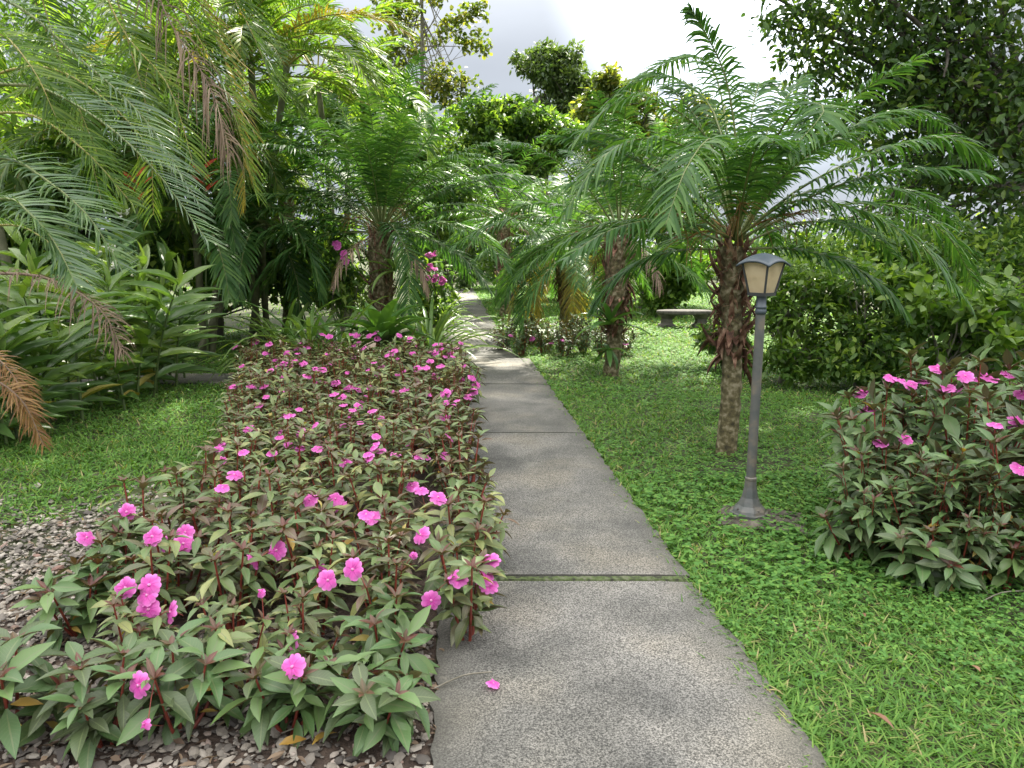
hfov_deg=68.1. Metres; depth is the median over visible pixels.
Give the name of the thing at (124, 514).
impatiens plant
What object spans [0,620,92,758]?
impatiens plant
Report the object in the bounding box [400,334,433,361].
impatiens plant
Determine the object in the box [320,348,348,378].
impatiens plant
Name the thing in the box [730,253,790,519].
garden lamp
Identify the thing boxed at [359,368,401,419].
impatiens plant
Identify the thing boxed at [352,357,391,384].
impatiens plant
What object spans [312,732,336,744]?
fallen leaf
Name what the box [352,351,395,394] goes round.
impatiens plant
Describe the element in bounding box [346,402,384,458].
impatiens plant
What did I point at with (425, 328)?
strap lily
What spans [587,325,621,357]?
impatiens plant
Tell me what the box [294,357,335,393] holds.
impatiens plant
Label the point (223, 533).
impatiens plant
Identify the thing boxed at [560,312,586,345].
impatiens plant
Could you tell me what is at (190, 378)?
side path
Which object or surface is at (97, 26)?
broadleaf tree
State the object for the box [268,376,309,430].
impatiens plant
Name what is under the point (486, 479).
impatiens plant
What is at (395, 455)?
impatiens plant
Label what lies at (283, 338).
impatiens plant
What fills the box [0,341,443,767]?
bed soil
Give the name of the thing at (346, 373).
impatiens plant
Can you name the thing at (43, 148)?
leafy shrub
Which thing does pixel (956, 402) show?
impatiens plant
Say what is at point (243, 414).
impatiens plant
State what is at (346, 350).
impatiens plant
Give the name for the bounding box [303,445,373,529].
impatiens plant
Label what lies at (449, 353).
impatiens plant
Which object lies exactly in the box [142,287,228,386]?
ginger plant
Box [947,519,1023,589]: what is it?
impatiens plant
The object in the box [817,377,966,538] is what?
impatiens plant
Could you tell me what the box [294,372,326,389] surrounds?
impatiens plant
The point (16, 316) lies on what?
ginger plant
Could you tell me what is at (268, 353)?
impatiens plant
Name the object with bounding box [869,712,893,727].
fallen leaf
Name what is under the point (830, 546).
impatiens plant
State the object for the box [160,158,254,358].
heliconia
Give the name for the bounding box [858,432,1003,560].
impatiens plant
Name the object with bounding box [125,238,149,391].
ginger plant
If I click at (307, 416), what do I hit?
impatiens plant
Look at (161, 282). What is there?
ginger plant
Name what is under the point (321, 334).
impatiens plant
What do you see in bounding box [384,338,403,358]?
impatiens plant
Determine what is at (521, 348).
impatiens plant
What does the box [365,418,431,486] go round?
impatiens plant
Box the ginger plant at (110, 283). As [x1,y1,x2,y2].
[62,259,162,397]
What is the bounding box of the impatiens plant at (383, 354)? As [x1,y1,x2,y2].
[376,344,403,373]
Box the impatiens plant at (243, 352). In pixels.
[233,342,266,365]
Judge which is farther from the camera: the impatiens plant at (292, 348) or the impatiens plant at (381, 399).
the impatiens plant at (292, 348)
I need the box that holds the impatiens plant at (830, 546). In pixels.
[811,497,902,565]
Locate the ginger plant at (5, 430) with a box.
[0,407,14,438]
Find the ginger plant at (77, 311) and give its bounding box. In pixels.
[57,276,105,347]
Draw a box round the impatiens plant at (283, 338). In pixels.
[259,334,294,364]
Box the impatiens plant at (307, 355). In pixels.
[290,353,327,386]
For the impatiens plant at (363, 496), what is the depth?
3.80 m
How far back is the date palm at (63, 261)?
4.80 m
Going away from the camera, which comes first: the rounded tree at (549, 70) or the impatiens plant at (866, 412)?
the impatiens plant at (866, 412)
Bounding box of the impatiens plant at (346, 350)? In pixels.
[316,341,356,374]
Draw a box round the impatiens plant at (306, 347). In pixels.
[297,338,330,365]
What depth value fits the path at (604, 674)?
2.94 m
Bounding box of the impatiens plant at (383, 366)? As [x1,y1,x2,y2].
[375,361,407,394]
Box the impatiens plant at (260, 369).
[236,368,263,403]
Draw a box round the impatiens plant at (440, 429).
[411,405,466,478]
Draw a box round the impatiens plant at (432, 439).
[417,416,475,482]
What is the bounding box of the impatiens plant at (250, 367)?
[235,363,264,401]
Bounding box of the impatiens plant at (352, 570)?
[327,528,421,635]
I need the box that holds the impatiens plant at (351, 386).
[330,378,362,426]
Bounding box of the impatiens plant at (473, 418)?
[436,399,485,464]
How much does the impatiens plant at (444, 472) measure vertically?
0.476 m
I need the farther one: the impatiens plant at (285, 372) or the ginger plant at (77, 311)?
the ginger plant at (77, 311)
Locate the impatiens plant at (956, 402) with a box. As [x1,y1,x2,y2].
[915,345,1023,517]
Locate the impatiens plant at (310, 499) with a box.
[281,488,359,593]
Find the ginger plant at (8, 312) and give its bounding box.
[0,306,60,441]
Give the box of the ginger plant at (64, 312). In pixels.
[20,268,144,411]
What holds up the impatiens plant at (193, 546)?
on the bed soil
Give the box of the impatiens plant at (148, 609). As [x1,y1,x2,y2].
[90,574,182,680]
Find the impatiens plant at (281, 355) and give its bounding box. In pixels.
[262,354,296,382]
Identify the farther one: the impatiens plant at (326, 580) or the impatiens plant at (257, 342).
the impatiens plant at (257, 342)
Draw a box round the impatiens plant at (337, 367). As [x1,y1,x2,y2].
[319,355,365,406]
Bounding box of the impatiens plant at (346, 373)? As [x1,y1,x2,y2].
[330,371,365,414]
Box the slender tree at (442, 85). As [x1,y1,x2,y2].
[369,0,493,276]
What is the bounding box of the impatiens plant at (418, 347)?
[401,341,431,374]
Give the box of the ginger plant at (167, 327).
[136,303,202,380]
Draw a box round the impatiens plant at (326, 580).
[259,569,358,688]
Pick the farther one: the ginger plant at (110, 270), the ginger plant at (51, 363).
the ginger plant at (110, 270)
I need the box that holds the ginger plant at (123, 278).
[45,266,133,378]
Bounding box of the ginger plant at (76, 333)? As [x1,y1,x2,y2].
[13,315,99,428]
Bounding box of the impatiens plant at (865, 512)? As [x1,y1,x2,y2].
[821,433,932,560]
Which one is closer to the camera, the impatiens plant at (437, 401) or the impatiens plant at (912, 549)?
the impatiens plant at (912, 549)
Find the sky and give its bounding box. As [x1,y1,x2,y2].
[0,0,1023,250]
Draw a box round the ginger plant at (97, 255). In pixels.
[31,239,117,377]
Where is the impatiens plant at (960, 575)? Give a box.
[901,515,1001,599]
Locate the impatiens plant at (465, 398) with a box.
[436,381,487,431]
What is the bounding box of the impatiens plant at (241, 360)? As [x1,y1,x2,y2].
[228,347,266,379]
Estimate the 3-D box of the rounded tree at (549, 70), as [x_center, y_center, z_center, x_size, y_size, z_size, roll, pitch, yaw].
[2.251,-7.132,25.067,4.709,8.285,2.497,2,11,12]
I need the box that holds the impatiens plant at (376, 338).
[365,331,391,357]
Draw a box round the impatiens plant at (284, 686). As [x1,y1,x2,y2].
[210,637,367,751]
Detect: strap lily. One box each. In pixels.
[190,293,365,375]
[210,300,411,378]
[232,295,415,361]
[355,291,522,377]
[370,296,508,358]
[407,287,474,315]
[407,300,476,325]
[412,304,485,341]
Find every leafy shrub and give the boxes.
[0,114,191,321]
[150,184,369,337]
[392,145,499,304]
[439,194,496,289]
[456,165,575,300]
[542,175,733,308]
[630,242,719,315]
[688,315,764,370]
[743,245,889,386]
[747,209,1023,348]
[802,249,949,387]
[875,263,1023,379]
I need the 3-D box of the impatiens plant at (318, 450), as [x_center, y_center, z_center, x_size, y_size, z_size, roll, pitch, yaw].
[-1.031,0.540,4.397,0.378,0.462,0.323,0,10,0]
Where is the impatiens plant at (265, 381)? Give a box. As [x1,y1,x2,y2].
[246,368,288,424]
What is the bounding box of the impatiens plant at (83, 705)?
[34,632,164,767]
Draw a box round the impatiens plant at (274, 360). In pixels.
[259,350,283,375]
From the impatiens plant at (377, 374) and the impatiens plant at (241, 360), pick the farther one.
the impatiens plant at (241, 360)
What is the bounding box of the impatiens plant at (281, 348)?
[262,338,294,367]
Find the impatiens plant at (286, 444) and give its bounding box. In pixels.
[272,422,324,485]
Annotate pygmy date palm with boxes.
[187,90,401,333]
[207,50,553,356]
[415,129,588,316]
[446,90,786,377]
[453,142,656,339]
[536,1,1004,456]
[596,91,720,247]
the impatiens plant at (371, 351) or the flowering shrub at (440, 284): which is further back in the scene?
the flowering shrub at (440, 284)
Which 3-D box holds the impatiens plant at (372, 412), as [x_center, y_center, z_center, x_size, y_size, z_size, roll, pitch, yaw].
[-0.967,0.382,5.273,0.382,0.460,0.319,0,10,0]
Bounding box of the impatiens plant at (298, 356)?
[287,353,314,377]
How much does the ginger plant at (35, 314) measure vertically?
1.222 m
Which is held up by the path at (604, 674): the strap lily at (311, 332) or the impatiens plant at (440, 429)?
the impatiens plant at (440, 429)
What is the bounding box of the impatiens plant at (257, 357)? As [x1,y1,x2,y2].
[238,344,267,380]
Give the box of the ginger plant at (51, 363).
[0,338,87,428]
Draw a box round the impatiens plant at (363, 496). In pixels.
[336,452,419,544]
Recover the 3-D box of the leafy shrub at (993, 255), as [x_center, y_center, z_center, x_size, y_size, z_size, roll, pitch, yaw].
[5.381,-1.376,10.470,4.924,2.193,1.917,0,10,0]
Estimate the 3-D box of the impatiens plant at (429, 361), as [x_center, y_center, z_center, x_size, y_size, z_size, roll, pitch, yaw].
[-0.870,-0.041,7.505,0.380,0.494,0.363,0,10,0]
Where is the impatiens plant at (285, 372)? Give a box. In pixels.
[261,363,295,403]
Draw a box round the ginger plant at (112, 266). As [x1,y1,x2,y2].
[68,256,166,392]
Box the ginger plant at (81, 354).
[7,272,143,421]
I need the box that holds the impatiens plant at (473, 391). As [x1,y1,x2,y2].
[433,373,477,407]
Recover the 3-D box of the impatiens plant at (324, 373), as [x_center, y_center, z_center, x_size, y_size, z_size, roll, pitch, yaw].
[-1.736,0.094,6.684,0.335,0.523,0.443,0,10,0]
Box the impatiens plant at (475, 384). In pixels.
[450,360,486,412]
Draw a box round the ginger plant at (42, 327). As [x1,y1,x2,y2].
[0,310,49,440]
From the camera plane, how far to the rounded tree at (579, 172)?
29.80 m
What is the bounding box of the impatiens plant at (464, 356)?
[436,346,475,381]
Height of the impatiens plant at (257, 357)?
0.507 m
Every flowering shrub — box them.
[309,240,371,335]
[400,250,474,327]
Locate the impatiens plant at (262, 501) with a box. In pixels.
[235,466,327,581]
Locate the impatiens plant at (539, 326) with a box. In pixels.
[532,317,556,352]
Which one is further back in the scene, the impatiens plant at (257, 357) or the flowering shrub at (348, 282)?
the flowering shrub at (348, 282)
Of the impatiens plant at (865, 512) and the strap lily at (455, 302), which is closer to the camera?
the impatiens plant at (865, 512)
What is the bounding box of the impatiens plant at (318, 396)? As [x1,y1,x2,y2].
[292,390,343,437]
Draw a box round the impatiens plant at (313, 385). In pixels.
[288,366,330,431]
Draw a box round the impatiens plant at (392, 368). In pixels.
[360,351,402,409]
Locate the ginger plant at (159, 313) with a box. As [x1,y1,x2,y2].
[117,292,170,401]
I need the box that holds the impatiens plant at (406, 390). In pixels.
[384,381,431,429]
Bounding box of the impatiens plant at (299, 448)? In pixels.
[258,428,327,510]
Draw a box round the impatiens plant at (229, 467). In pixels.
[200,431,267,501]
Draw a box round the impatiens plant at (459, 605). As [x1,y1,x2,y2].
[420,536,508,648]
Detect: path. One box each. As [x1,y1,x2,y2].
[82,373,400,384]
[429,287,828,767]
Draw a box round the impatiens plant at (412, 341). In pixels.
[402,332,436,356]
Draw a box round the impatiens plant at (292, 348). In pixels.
[277,343,295,367]
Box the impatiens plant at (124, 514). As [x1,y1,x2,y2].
[94,473,204,574]
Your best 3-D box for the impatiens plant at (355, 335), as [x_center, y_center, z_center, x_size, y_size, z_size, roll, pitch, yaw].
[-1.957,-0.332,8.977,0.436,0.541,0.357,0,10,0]
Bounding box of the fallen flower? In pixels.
[486,679,499,688]
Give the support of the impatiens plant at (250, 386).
on the bed soil
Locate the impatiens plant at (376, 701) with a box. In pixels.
[314,651,440,756]
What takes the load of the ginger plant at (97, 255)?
on the ground at (742, 462)
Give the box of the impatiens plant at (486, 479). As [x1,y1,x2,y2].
[440,468,508,538]
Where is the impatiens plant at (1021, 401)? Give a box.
[1015,359,1023,413]
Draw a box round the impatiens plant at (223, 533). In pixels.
[209,503,278,610]
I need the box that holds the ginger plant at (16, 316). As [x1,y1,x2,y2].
[0,308,41,319]
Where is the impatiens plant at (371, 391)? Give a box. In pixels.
[334,379,387,450]
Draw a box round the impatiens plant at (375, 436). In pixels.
[366,425,430,503]
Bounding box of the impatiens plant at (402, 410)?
[375,393,416,443]
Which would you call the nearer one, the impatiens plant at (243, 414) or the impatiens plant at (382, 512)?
the impatiens plant at (382, 512)
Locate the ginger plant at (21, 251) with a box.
[0,214,82,393]
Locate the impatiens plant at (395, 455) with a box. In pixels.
[356,441,431,517]
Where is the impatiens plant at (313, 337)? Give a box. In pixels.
[294,336,318,358]
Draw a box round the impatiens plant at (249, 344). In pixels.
[231,338,263,367]
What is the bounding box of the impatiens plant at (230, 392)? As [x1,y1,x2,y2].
[217,388,264,437]
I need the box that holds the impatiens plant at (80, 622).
[9,545,135,650]
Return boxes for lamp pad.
[718,505,807,535]
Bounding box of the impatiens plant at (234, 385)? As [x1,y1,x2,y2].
[215,379,274,427]
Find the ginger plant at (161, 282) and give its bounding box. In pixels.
[128,266,195,381]
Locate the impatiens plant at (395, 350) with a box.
[376,348,406,385]
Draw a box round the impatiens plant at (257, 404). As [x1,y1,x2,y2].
[214,395,269,449]
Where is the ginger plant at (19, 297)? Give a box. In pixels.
[0,255,87,424]
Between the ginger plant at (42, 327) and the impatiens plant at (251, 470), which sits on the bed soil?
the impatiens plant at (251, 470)
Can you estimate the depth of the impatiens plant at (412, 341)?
8.84 m
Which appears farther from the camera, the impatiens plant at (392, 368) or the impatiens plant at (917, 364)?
the impatiens plant at (392, 368)
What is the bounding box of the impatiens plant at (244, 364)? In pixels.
[236,360,266,383]
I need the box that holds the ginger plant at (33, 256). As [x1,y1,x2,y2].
[0,235,67,313]
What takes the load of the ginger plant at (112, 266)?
on the ground at (742, 462)
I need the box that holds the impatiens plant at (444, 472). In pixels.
[424,452,488,517]
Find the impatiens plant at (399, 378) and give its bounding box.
[391,356,425,397]
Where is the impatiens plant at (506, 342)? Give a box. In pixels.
[488,313,515,349]
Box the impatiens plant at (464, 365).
[445,362,469,385]
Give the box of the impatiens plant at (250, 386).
[221,369,270,431]
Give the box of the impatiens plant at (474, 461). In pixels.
[425,429,494,508]
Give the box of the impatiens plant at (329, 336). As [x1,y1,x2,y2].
[322,334,348,361]
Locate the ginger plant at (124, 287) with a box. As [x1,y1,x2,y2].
[76,229,147,401]
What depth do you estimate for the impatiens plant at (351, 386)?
6.31 m
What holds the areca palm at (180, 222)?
on the ground at (742, 462)
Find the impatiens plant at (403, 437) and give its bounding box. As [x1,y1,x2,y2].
[369,413,423,478]
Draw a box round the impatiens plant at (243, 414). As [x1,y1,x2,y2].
[222,409,270,451]
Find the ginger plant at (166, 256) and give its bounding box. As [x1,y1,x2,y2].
[152,236,182,374]
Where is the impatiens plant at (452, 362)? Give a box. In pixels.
[436,348,469,392]
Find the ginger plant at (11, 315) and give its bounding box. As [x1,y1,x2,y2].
[0,281,44,321]
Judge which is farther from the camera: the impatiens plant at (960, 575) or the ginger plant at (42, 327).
the ginger plant at (42, 327)
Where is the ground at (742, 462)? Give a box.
[0,252,1023,767]
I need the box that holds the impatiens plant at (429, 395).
[387,384,435,428]
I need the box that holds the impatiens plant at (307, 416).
[298,394,346,459]
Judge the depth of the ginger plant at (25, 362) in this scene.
5.84 m
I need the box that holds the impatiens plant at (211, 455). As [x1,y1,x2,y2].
[149,438,234,537]
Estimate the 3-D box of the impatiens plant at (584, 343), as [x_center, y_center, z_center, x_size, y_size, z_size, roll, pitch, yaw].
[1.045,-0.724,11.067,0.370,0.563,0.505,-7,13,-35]
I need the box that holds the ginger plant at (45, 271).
[0,249,102,402]
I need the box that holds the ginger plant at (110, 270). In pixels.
[52,250,136,377]
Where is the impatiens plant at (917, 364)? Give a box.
[855,341,1013,479]
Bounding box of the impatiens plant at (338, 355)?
[316,352,353,389]
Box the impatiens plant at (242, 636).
[174,577,279,696]
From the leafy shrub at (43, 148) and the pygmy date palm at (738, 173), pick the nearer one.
the pygmy date palm at (738, 173)
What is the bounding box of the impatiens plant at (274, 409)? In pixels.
[255,395,302,461]
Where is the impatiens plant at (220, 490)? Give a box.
[173,469,249,578]
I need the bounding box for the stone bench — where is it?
[656,309,711,327]
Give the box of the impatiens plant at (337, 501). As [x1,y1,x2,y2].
[266,467,355,546]
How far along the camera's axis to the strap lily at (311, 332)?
9.32 m
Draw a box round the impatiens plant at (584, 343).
[568,316,592,352]
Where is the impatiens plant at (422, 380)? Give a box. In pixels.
[406,375,442,409]
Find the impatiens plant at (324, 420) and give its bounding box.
[315,403,372,468]
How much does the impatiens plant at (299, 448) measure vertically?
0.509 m
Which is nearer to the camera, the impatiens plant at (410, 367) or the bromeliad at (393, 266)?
the impatiens plant at (410, 367)
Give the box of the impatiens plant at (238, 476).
[196,449,285,544]
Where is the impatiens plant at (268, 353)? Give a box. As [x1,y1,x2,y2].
[261,342,291,366]
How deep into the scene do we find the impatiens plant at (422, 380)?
6.38 m
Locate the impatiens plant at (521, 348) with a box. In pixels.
[507,317,534,355]
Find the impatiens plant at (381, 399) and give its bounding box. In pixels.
[347,381,388,428]
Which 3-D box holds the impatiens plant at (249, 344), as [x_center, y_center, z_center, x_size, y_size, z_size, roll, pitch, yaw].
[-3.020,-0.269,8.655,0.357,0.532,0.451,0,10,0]
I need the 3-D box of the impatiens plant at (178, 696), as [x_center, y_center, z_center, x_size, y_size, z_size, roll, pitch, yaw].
[-1.044,0.980,2.420,0.473,0.376,0.408,0,10,0]
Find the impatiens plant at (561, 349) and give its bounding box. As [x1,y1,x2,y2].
[550,316,580,355]
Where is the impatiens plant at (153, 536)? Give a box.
[102,525,192,649]
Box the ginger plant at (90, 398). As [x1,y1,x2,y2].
[26,321,120,418]
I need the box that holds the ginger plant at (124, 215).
[95,190,157,357]
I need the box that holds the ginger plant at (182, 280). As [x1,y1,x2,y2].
[105,255,214,397]
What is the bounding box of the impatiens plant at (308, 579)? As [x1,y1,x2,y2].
[270,527,350,642]
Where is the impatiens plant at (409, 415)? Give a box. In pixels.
[398,407,447,473]
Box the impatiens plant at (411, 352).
[389,333,420,383]
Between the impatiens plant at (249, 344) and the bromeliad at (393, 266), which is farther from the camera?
the bromeliad at (393, 266)
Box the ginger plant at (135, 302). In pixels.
[75,278,152,401]
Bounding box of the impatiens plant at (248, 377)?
[221,372,263,401]
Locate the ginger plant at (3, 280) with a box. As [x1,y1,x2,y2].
[0,278,15,322]
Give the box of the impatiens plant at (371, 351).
[356,346,383,361]
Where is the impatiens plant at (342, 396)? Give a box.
[305,377,351,434]
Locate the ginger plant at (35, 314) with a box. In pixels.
[27,297,42,318]
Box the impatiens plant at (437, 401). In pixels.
[418,385,469,431]
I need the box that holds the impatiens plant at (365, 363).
[349,352,375,393]
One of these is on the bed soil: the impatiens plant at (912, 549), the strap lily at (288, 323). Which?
the strap lily at (288, 323)
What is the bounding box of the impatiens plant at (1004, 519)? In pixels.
[917,462,1023,578]
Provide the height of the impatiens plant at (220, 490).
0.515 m
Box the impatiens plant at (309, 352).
[288,351,315,373]
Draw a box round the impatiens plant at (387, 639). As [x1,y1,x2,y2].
[321,574,438,685]
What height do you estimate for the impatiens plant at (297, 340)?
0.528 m
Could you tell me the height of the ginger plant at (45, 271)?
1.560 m
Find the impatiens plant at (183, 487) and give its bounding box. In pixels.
[138,466,216,536]
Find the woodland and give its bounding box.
[97,63,988,283]
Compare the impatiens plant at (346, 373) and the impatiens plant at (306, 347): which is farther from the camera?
the impatiens plant at (306, 347)
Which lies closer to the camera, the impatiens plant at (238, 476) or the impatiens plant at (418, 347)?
the impatiens plant at (238, 476)
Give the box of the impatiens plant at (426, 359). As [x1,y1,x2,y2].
[406,349,443,380]
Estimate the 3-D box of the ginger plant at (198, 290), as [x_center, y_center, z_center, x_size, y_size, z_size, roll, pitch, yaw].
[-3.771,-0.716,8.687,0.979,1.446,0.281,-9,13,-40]
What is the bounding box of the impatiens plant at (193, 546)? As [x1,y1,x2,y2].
[130,503,220,620]
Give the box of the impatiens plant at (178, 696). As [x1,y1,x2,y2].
[104,617,252,745]
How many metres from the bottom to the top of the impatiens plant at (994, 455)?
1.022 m
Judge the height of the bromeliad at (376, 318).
0.640 m
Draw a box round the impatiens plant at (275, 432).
[261,405,312,469]
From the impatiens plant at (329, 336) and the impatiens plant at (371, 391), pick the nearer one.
the impatiens plant at (371, 391)
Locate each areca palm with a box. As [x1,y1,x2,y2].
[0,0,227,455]
[0,0,315,377]
[0,0,329,336]
[0,51,255,326]
[48,78,419,358]
[70,0,419,344]
[186,0,442,319]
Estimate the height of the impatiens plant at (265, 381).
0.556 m
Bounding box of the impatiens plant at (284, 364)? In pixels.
[259,361,309,403]
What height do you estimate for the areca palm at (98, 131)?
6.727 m
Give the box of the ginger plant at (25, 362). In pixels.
[0,320,67,429]
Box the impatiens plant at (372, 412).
[354,405,395,465]
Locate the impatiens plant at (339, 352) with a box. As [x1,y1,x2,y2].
[323,341,353,365]
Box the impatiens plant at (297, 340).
[292,338,324,360]
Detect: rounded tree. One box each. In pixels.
[276,44,458,297]
[419,98,745,284]
[439,90,593,303]
[507,36,652,292]
[568,61,732,210]
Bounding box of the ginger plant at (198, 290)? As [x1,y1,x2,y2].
[141,259,221,377]
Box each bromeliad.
[331,297,434,346]
[358,243,437,295]
[575,288,652,338]
[589,344,627,369]
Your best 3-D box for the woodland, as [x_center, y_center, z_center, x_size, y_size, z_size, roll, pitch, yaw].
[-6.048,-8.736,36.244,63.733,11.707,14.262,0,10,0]
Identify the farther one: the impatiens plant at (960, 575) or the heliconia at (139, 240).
the heliconia at (139, 240)
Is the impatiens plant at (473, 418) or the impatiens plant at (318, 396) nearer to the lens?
the impatiens plant at (473, 418)
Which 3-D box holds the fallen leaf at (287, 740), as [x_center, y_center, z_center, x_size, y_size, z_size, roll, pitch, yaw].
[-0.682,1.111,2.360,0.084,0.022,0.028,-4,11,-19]
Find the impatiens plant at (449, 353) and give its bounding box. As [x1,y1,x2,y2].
[432,341,467,369]
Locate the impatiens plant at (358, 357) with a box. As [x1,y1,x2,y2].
[348,348,366,375]
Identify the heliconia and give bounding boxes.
[83,166,194,293]
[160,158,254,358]
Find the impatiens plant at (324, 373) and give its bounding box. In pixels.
[299,366,334,416]
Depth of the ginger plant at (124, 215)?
8.47 m
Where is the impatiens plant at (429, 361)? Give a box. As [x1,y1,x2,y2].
[413,354,440,385]
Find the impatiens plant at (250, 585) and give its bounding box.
[184,524,286,638]
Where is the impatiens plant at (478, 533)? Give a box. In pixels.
[410,491,509,608]
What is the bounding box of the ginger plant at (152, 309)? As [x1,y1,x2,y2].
[69,288,155,393]
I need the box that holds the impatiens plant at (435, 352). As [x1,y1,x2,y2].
[419,342,448,373]
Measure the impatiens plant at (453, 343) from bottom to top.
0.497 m
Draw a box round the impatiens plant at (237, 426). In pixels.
[208,420,273,493]
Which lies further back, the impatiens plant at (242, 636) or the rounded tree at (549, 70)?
the rounded tree at (549, 70)
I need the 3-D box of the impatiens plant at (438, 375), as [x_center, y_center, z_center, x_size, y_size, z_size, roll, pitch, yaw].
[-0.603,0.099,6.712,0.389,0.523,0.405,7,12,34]
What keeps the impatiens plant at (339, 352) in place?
on the bed soil
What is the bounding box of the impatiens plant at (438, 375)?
[425,368,464,397]
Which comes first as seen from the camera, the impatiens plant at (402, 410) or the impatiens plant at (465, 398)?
the impatiens plant at (402, 410)
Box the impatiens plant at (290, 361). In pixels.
[262,354,306,392]
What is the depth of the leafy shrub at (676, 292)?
16.54 m
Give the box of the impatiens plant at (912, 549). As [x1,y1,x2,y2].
[870,519,965,592]
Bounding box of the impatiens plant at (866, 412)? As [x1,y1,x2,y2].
[817,374,961,501]
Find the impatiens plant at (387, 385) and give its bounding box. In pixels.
[364,368,406,421]
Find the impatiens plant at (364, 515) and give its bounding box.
[335,510,413,604]
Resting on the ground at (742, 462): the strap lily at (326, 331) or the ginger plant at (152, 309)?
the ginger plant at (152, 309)
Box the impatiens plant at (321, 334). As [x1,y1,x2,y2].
[311,333,330,363]
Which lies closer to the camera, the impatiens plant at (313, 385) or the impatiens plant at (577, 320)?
the impatiens plant at (313, 385)
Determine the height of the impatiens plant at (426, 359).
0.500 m
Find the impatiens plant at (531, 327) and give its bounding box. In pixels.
[521,311,547,344]
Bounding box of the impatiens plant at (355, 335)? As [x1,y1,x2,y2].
[337,333,364,366]
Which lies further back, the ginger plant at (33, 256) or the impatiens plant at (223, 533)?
the ginger plant at (33, 256)
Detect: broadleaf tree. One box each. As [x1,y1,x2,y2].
[0,0,353,230]
[741,0,1023,324]
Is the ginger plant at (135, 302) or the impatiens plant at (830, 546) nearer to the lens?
the impatiens plant at (830, 546)
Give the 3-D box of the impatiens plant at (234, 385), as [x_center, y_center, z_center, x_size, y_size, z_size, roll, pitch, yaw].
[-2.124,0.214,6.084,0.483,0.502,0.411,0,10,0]
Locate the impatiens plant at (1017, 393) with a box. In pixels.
[936,337,1023,496]
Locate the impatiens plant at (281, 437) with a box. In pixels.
[258,413,315,482]
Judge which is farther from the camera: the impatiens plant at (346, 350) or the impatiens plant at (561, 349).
the impatiens plant at (561, 349)
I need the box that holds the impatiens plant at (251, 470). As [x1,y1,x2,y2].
[229,451,290,526]
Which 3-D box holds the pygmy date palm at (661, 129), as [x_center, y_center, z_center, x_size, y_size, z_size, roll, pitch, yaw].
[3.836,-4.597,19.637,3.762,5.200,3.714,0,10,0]
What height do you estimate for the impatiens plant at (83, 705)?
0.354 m
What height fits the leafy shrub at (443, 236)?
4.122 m
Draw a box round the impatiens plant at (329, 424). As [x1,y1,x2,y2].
[313,418,370,495]
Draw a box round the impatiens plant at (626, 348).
[621,325,637,355]
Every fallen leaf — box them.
[279,735,305,744]
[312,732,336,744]
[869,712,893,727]
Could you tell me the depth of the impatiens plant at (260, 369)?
6.87 m
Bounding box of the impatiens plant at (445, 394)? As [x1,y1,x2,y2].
[418,387,467,453]
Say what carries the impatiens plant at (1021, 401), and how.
on the ground at (742, 462)
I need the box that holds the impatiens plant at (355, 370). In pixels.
[330,362,371,416]
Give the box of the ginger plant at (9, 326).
[0,311,66,446]
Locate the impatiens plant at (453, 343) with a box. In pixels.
[431,341,461,364]
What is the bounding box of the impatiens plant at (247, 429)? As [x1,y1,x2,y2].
[222,422,268,473]
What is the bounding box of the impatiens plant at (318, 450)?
[304,439,364,515]
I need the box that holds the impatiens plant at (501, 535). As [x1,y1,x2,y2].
[437,480,518,558]
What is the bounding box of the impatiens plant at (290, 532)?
[251,495,349,604]
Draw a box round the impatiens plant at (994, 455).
[957,384,1023,559]
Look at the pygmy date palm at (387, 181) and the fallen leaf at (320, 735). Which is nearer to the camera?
the fallen leaf at (320, 735)
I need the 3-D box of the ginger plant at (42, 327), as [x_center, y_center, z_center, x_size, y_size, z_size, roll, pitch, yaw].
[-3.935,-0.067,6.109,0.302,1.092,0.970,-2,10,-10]
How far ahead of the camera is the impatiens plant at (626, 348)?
10.82 m
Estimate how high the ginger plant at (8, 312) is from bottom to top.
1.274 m
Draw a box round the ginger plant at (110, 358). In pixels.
[87,327,139,411]
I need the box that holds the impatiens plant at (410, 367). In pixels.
[403,364,443,421]
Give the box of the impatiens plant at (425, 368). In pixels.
[413,365,437,398]
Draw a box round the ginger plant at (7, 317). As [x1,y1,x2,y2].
[2,304,58,378]
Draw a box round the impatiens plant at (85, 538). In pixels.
[70,530,170,614]
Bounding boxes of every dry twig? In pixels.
[281,713,362,733]
[434,671,491,688]
[980,590,1023,601]
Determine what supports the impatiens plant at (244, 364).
on the bed soil
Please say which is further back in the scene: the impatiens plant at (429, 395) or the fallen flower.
the impatiens plant at (429, 395)
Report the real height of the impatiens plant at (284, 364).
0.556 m
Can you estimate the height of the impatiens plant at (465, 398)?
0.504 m
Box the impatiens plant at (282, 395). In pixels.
[265,372,314,437]
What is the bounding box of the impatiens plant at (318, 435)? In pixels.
[301,402,354,467]
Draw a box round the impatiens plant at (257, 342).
[232,332,264,364]
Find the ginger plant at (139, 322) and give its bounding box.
[104,278,197,392]
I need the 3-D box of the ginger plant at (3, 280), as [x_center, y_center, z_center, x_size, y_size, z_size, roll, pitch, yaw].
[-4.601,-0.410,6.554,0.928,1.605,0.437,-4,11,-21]
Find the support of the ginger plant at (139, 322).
on the ground at (742, 462)
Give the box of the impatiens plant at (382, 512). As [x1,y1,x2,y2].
[364,482,443,572]

